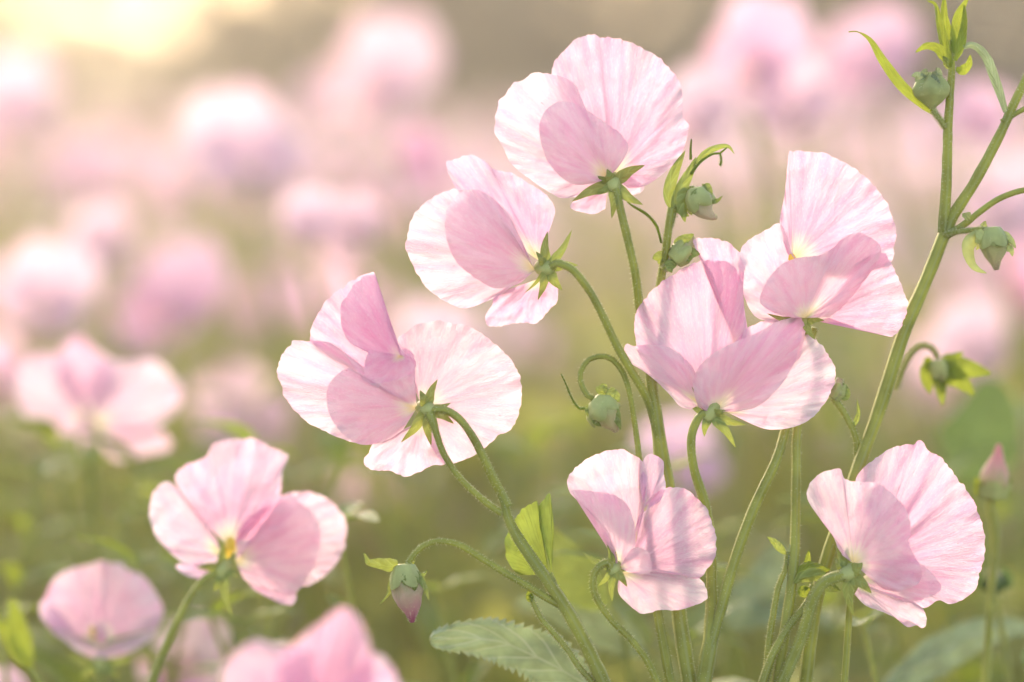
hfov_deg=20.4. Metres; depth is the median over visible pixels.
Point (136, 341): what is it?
sweet pea flower
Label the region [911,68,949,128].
flower bud
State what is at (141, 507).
sweet pea plant
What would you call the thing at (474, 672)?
sweet pea plant
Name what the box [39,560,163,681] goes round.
sweet pea flower
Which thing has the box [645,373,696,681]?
sweet pea plant
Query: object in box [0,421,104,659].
sweet pea plant
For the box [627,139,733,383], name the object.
sweet pea plant
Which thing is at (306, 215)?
sweet pea flower
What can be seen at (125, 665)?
sweet pea plant
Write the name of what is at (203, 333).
sweet pea flower
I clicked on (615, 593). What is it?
sweet pea plant
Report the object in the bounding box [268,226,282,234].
sweet pea flower
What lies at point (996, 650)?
sweet pea plant
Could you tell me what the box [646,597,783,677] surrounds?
sweet pea plant
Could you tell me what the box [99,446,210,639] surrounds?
sweet pea plant
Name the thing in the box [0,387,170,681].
sweet pea plant
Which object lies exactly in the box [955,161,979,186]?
sweet pea flower
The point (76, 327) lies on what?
sweet pea flower
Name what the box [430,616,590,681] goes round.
leaf
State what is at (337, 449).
sweet pea plant
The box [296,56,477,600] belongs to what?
sweet pea flower
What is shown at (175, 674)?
sweet pea plant
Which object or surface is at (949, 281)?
sweet pea flower
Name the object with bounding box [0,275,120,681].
sweet pea flower
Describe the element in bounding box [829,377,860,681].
flower bud
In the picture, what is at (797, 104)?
sweet pea flower
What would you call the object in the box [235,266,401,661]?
sweet pea flower
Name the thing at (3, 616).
sweet pea plant
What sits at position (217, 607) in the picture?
sweet pea plant
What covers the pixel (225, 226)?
sweet pea flower
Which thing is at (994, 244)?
flower bud
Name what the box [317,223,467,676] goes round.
sweet pea flower
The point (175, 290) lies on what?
sweet pea flower
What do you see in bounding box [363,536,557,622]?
flower bud
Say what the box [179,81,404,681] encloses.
sweet pea flower
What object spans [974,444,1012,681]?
flower bud
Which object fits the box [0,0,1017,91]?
sky
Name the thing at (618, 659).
sweet pea plant
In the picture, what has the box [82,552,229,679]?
sweet pea plant
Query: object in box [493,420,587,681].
sweet pea plant
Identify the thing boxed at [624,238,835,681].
sweet pea flower
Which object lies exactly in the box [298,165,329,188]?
sweet pea flower
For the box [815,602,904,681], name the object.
sweet pea plant
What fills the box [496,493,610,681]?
sweet pea plant
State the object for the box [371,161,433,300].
sweet pea flower
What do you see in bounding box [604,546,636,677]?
sweet pea plant
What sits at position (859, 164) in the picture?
sweet pea flower
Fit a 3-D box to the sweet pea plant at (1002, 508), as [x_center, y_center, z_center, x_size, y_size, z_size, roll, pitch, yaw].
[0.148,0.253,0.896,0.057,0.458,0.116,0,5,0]
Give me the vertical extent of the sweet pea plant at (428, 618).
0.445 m
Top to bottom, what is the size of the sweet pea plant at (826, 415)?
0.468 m
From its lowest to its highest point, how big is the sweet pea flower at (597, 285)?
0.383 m
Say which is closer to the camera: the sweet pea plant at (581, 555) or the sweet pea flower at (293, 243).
the sweet pea plant at (581, 555)
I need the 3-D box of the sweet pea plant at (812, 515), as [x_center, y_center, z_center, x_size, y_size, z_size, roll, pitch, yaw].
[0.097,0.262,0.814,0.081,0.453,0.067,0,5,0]
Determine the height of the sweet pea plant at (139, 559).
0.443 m
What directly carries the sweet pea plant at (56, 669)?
on the ground at (156, 96)
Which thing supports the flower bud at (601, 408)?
on the ground at (156, 96)
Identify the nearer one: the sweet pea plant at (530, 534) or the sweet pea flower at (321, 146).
the sweet pea plant at (530, 534)
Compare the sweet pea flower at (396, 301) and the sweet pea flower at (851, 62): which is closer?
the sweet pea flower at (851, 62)
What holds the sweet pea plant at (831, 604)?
on the ground at (156, 96)
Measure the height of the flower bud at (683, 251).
0.010 m
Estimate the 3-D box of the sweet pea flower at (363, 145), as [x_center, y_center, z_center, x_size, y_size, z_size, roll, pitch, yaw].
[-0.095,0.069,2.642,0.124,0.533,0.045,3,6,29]
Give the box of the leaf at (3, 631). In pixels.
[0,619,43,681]
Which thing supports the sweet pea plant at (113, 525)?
on the ground at (156, 96)
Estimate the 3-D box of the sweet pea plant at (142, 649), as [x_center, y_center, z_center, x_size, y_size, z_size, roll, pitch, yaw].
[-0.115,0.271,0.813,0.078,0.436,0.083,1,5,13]
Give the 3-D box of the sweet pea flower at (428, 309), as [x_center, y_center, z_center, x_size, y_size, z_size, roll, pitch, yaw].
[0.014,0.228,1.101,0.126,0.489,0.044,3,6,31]
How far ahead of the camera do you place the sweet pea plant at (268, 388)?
0.99 m
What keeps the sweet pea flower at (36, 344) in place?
on the ground at (156, 96)
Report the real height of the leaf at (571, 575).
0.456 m
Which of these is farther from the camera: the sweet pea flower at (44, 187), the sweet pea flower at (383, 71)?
the sweet pea flower at (44, 187)
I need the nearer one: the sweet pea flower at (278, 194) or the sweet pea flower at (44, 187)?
the sweet pea flower at (44, 187)
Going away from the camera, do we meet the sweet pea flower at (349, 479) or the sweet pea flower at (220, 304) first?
the sweet pea flower at (349, 479)
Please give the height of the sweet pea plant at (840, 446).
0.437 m
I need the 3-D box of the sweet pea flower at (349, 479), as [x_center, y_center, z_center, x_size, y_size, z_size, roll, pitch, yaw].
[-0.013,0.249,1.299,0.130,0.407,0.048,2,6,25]
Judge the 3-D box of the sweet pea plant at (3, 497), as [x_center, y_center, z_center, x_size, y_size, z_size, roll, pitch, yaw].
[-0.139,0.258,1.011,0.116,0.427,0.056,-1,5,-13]
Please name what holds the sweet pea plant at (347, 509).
on the ground at (156, 96)
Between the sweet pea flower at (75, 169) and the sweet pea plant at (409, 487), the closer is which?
the sweet pea plant at (409, 487)
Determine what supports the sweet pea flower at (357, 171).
on the ground at (156, 96)
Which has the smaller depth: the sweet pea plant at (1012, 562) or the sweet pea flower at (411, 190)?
the sweet pea plant at (1012, 562)
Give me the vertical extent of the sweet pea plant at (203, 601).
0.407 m
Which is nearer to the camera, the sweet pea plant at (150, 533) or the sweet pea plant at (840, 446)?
the sweet pea plant at (150, 533)
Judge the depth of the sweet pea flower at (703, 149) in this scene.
3.25 m
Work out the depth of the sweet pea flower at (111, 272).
1.82 m
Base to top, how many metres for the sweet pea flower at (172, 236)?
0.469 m
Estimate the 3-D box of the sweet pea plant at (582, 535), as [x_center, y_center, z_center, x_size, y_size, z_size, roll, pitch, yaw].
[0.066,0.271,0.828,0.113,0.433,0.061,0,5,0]
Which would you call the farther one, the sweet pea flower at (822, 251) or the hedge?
the hedge
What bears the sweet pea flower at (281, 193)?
on the ground at (156, 96)
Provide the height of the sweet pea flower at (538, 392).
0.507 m
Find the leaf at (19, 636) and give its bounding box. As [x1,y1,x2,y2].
[6,599,42,681]
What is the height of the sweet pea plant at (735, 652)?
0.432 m
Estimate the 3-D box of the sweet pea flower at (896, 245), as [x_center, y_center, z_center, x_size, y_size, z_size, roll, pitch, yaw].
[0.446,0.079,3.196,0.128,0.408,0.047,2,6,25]
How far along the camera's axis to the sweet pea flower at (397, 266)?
2.87 m
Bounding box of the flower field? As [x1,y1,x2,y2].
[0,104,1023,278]
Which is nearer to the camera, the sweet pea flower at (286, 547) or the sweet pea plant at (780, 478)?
the sweet pea flower at (286, 547)
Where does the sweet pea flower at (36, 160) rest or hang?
on the ground at (156, 96)
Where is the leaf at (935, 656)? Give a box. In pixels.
[883,616,1023,681]
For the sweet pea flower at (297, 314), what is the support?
on the ground at (156, 96)
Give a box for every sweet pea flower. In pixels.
[0,47,151,576]
[0,132,31,216]
[0,236,137,671]
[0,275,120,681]
[0,315,111,679]
[0,330,90,681]
[0,514,39,626]
[0,665,26,681]
[4,184,20,239]
[15,331,87,496]
[15,334,181,640]
[21,166,50,237]
[32,147,50,205]
[34,226,65,238]
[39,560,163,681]
[45,137,124,361]
[68,200,207,610]
[70,310,172,607]
[95,129,136,260]
[98,241,127,292]
[103,300,233,651]
[115,168,148,253]
[123,235,267,630]
[134,273,266,604]
[136,230,199,381]
[136,618,228,681]
[144,128,319,626]
[148,437,346,681]
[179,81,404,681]
[188,331,208,377]
[189,362,306,633]
[191,314,318,593]
[192,206,254,358]
[200,192,266,366]
[213,192,269,357]
[213,280,234,333]
[219,607,398,681]
[224,185,296,340]
[226,191,249,246]
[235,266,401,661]
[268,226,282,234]
[271,233,310,336]
[274,234,378,586]
[275,187,305,262]
[277,272,521,517]
[279,184,443,681]
[279,188,308,262]
[282,310,309,332]
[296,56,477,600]
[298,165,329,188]
[299,261,472,667]
[302,131,474,662]
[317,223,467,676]
[323,10,536,628]
[327,171,430,612]
[330,189,499,681]
[339,456,449,681]
[344,127,459,471]
[345,169,392,290]
[366,238,460,681]
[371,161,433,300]
[375,161,534,628]
[381,290,432,539]
[391,200,480,528]
[395,126,546,591]
[395,295,532,681]
[405,154,656,435]
[432,162,526,404]
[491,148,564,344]
[494,34,688,313]
[498,320,578,531]
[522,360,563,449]
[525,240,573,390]
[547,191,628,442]
[567,449,716,681]
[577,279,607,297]
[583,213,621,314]
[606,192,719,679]
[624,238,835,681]
[634,409,743,677]
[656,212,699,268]
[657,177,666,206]
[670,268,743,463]
[676,58,876,656]
[693,133,726,222]
[700,130,731,228]
[704,132,845,610]
[706,0,943,681]
[739,150,908,681]
[743,53,953,622]
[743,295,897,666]
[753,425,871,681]
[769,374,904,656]
[775,440,985,681]
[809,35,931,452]
[822,73,1012,676]
[823,2,1023,561]
[844,154,875,180]
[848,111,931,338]
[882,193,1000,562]
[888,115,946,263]
[888,126,928,228]
[891,139,1022,495]
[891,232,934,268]
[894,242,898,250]
[904,105,1023,442]
[905,336,1023,637]
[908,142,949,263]
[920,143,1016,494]
[930,291,1023,549]
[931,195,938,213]
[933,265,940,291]
[938,247,1003,300]
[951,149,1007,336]
[953,79,1023,355]
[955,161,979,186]
[956,153,1023,376]
[996,239,1023,320]
[1000,141,1023,158]
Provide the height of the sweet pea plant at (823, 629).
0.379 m
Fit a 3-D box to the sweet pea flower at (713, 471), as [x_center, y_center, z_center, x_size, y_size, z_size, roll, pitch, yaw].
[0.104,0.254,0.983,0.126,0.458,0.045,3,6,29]
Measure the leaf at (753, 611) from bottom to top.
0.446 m
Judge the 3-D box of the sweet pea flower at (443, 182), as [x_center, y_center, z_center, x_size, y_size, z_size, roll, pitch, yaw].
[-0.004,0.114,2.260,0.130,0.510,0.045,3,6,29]
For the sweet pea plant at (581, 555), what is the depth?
0.73 m
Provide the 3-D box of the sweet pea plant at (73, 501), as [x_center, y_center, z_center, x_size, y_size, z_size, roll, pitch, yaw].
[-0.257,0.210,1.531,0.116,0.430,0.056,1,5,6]
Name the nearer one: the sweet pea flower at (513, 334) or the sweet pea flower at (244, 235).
the sweet pea flower at (513, 334)
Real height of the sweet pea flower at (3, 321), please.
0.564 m
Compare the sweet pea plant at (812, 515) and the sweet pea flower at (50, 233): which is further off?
the sweet pea flower at (50, 233)
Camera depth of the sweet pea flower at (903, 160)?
1.78 m
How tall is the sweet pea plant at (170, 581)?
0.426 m
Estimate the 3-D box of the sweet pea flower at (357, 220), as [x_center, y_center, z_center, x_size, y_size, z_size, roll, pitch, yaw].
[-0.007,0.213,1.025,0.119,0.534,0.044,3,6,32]
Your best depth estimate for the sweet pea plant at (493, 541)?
0.84 m
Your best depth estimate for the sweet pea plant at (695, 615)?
0.76 m
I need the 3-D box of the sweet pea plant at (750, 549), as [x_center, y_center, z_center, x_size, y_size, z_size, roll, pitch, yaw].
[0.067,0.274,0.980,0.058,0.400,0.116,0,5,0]
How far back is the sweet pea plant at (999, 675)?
0.89 m
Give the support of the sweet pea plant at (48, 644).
on the ground at (156, 96)
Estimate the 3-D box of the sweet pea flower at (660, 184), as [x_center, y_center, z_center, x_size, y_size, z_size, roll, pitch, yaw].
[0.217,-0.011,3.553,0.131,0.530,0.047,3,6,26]
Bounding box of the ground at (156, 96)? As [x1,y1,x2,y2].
[0,92,1023,675]
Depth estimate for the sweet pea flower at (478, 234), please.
0.67 m
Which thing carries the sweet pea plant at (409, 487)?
on the ground at (156, 96)
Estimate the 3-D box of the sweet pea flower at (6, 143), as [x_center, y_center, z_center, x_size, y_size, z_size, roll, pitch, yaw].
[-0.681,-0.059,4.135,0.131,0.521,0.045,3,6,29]
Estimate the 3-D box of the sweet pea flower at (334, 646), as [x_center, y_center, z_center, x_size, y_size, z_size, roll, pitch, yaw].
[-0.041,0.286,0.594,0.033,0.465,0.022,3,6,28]
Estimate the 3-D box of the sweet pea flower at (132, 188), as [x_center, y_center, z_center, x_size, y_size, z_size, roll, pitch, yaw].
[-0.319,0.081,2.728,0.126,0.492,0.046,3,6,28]
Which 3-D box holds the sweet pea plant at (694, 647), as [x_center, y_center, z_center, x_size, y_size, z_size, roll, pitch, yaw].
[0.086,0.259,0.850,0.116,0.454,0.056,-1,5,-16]
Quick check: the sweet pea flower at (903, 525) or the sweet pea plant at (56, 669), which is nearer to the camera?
the sweet pea flower at (903, 525)
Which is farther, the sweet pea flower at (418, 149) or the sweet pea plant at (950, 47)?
the sweet pea flower at (418, 149)
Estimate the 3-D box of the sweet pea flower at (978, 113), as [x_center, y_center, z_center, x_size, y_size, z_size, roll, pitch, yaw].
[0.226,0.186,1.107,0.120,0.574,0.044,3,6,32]
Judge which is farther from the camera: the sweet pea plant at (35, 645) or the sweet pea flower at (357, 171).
the sweet pea flower at (357, 171)
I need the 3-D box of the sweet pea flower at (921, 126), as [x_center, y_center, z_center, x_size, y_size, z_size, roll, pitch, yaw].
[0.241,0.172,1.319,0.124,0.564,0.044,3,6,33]
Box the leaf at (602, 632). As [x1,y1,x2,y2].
[517,592,662,681]
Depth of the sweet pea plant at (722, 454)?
1.16 m
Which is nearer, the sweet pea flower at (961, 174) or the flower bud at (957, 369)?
the flower bud at (957, 369)
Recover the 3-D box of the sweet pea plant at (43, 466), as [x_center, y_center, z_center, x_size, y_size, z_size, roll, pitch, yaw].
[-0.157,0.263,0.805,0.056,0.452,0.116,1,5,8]
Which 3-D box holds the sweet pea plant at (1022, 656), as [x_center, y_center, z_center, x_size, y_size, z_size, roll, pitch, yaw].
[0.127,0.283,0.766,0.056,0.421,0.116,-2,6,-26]
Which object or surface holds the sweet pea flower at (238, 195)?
on the ground at (156, 96)
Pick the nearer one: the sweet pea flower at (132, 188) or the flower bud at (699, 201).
the flower bud at (699, 201)
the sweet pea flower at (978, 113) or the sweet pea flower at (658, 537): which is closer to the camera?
the sweet pea flower at (658, 537)
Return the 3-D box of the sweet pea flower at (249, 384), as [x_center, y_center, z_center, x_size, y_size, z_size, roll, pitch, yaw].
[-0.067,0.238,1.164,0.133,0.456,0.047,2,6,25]
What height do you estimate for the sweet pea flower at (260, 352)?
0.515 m
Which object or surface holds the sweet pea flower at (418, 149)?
on the ground at (156, 96)
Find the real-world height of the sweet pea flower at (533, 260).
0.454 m
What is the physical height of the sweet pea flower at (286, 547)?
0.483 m
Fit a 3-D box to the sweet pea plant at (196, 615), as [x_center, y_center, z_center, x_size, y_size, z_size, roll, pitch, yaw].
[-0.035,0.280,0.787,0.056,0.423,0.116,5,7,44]
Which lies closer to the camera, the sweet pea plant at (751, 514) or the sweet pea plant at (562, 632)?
the sweet pea plant at (751, 514)
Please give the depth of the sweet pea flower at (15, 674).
0.80 m
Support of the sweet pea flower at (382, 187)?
on the ground at (156, 96)
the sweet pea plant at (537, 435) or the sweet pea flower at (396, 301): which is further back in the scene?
the sweet pea flower at (396, 301)
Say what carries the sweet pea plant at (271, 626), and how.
on the ground at (156, 96)
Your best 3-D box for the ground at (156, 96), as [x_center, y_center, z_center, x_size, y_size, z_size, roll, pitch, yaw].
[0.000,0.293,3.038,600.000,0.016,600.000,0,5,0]
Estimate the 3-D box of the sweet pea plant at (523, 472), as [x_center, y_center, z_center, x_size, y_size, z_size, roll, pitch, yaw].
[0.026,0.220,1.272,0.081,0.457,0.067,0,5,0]
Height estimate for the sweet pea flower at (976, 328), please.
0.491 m
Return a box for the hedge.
[0,0,1023,192]
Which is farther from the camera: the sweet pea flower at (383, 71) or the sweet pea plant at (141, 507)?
the sweet pea flower at (383, 71)
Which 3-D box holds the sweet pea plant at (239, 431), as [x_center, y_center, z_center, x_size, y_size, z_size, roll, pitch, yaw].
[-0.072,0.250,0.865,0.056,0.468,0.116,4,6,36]
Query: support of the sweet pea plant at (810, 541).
on the ground at (156, 96)
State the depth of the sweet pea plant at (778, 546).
0.67 m
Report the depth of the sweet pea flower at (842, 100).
1.20 m
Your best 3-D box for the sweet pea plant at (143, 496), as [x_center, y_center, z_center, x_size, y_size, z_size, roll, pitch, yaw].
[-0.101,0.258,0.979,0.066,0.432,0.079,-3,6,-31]
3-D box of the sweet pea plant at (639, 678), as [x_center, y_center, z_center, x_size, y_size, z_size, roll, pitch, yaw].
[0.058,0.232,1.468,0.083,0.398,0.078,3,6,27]
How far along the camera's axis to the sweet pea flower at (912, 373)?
1.31 m
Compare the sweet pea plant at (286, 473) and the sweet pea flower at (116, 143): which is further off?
the sweet pea flower at (116, 143)
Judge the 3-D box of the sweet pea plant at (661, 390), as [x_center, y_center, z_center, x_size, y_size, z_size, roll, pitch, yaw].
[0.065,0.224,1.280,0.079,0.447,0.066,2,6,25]
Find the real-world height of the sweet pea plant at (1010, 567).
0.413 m
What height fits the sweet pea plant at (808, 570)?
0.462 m
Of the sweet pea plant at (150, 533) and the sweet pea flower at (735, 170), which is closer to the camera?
the sweet pea plant at (150, 533)
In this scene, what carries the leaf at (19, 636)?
on the ground at (156, 96)
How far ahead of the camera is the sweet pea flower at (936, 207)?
4.19 m
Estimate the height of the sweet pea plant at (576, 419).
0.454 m
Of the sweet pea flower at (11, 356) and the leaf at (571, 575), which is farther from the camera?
the sweet pea flower at (11, 356)
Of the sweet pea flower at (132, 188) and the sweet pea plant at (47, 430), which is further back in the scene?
the sweet pea flower at (132, 188)
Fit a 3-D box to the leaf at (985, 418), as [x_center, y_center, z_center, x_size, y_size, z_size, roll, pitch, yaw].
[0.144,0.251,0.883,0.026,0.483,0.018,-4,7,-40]
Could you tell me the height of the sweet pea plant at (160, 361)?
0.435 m
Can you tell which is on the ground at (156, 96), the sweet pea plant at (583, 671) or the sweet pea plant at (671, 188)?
the sweet pea plant at (583, 671)
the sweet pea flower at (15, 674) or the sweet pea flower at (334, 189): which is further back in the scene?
the sweet pea flower at (334, 189)
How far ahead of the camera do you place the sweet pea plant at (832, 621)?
0.77 m
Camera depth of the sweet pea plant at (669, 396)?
1.41 m
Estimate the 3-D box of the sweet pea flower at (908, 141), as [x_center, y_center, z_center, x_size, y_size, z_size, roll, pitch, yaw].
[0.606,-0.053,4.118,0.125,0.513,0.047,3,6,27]
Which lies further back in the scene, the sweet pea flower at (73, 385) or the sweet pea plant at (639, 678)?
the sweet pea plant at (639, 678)
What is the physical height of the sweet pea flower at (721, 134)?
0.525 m
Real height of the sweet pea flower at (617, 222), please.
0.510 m
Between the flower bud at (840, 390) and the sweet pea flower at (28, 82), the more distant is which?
the sweet pea flower at (28, 82)
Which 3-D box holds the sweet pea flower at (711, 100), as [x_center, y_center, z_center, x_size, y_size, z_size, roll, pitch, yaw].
[0.116,0.188,1.049,0.127,0.582,0.043,3,6,33]
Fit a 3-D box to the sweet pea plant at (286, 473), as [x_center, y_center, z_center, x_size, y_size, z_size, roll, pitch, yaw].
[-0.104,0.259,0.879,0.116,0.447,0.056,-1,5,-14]
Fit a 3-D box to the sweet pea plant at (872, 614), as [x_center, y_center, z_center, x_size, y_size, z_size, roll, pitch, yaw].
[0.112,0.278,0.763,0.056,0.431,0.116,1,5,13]
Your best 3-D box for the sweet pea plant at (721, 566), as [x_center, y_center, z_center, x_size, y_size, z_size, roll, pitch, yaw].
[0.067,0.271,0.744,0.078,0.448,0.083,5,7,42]
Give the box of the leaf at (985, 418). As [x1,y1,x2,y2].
[938,377,1021,681]
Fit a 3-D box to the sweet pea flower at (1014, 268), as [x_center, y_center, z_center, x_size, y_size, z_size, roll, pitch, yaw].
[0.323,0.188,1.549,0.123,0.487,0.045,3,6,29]
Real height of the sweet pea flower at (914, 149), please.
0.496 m
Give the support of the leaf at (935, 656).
on the ground at (156, 96)
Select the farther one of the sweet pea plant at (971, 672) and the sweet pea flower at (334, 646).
the sweet pea plant at (971, 672)
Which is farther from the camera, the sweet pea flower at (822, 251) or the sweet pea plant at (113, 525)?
the sweet pea plant at (113, 525)
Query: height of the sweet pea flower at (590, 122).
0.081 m
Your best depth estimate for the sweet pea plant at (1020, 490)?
0.91 m
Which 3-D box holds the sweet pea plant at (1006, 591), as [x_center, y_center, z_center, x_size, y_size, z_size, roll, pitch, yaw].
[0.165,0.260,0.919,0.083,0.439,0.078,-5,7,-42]
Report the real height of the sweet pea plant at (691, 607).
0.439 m
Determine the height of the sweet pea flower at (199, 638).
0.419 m
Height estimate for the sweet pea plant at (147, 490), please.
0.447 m
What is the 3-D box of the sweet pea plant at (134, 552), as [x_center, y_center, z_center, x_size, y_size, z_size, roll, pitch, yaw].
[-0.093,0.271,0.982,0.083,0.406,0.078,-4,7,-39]
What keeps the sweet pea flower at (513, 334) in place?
on the ground at (156, 96)
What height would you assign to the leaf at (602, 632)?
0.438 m
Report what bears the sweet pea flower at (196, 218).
on the ground at (156, 96)
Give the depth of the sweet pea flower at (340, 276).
1.49 m
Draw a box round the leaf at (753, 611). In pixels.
[725,542,787,680]
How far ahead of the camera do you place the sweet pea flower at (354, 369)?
0.67 m
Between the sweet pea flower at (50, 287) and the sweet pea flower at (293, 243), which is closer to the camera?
the sweet pea flower at (50, 287)
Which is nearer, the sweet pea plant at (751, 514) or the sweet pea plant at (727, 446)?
the sweet pea plant at (751, 514)
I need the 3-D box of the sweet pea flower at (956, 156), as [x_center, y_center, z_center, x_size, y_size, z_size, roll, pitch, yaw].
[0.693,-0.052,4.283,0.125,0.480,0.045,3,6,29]
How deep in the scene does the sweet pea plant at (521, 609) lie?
0.82 m
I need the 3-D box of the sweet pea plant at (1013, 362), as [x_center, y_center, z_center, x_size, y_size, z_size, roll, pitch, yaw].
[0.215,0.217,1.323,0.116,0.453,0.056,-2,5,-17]
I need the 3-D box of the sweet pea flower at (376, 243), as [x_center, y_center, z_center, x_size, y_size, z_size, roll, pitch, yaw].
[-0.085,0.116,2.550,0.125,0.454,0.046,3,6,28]
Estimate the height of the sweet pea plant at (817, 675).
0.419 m
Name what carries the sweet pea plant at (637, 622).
on the ground at (156, 96)
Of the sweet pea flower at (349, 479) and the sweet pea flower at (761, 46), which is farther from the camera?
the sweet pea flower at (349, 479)
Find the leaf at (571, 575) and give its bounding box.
[544,528,632,681]
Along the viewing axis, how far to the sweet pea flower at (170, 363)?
2.08 m
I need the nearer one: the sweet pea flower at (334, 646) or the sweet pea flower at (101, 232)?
the sweet pea flower at (334, 646)
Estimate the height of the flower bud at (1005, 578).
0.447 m
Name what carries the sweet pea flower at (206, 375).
on the ground at (156, 96)
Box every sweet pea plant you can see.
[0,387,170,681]
[0,412,41,656]
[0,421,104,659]
[0,430,99,681]
[0,456,71,679]
[0,493,139,681]
[0,603,39,681]
[11,418,118,681]
[27,339,100,620]
[30,356,190,627]
[33,431,187,681]
[73,534,176,681]
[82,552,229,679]
[91,535,222,681]
[93,427,172,607]
[97,457,245,603]
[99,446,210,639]
[100,542,169,654]
[109,502,215,609]
[110,479,247,611]
[120,481,193,592]
[120,626,184,681]
[131,554,235,681]
[132,528,235,620]
[152,448,196,636]
[157,551,233,635]
[163,590,258,660]
[170,378,285,611]
[182,608,298,645]
[192,419,310,652]
[232,429,414,648]
[266,600,294,643]
[279,463,353,637]
[325,501,378,617]
[354,411,416,639]
[416,434,574,681]
[426,575,495,681]
[477,406,586,681]
[481,501,578,681]
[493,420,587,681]
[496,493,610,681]
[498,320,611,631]
[517,603,546,630]
[526,591,594,681]
[533,459,700,660]
[552,448,633,639]
[553,550,702,667]
[563,532,672,681]
[571,595,672,681]
[578,528,757,681]
[595,430,658,681]
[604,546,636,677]
[606,602,752,668]
[619,449,735,680]
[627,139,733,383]
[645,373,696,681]
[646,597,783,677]
[652,521,762,676]
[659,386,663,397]
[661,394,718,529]
[667,605,694,681]
[670,524,754,678]
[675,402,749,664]
[687,600,746,636]
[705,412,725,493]
[710,327,817,648]
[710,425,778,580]
[711,413,779,680]
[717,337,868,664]
[717,540,778,678]
[720,570,852,681]
[722,329,860,647]
[727,472,826,636]
[729,474,782,672]
[758,550,840,681]
[761,537,790,681]
[769,511,903,662]
[771,430,833,653]
[771,495,873,681]
[787,441,901,666]
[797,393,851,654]
[798,0,1023,681]
[800,585,835,681]
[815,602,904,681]
[843,609,883,681]
[863,450,994,673]
[937,600,1015,681]
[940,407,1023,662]
[942,496,1021,681]
[950,548,1023,681]
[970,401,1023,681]
[982,546,1023,658]
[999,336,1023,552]
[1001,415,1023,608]
[1005,418,1023,681]
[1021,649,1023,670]
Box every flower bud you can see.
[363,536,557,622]
[560,353,674,681]
[652,233,699,272]
[672,183,721,226]
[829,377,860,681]
[894,341,990,404]
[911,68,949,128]
[944,212,1015,273]
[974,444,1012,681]
[977,567,1013,681]
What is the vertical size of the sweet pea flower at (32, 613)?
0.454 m
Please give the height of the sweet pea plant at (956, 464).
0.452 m

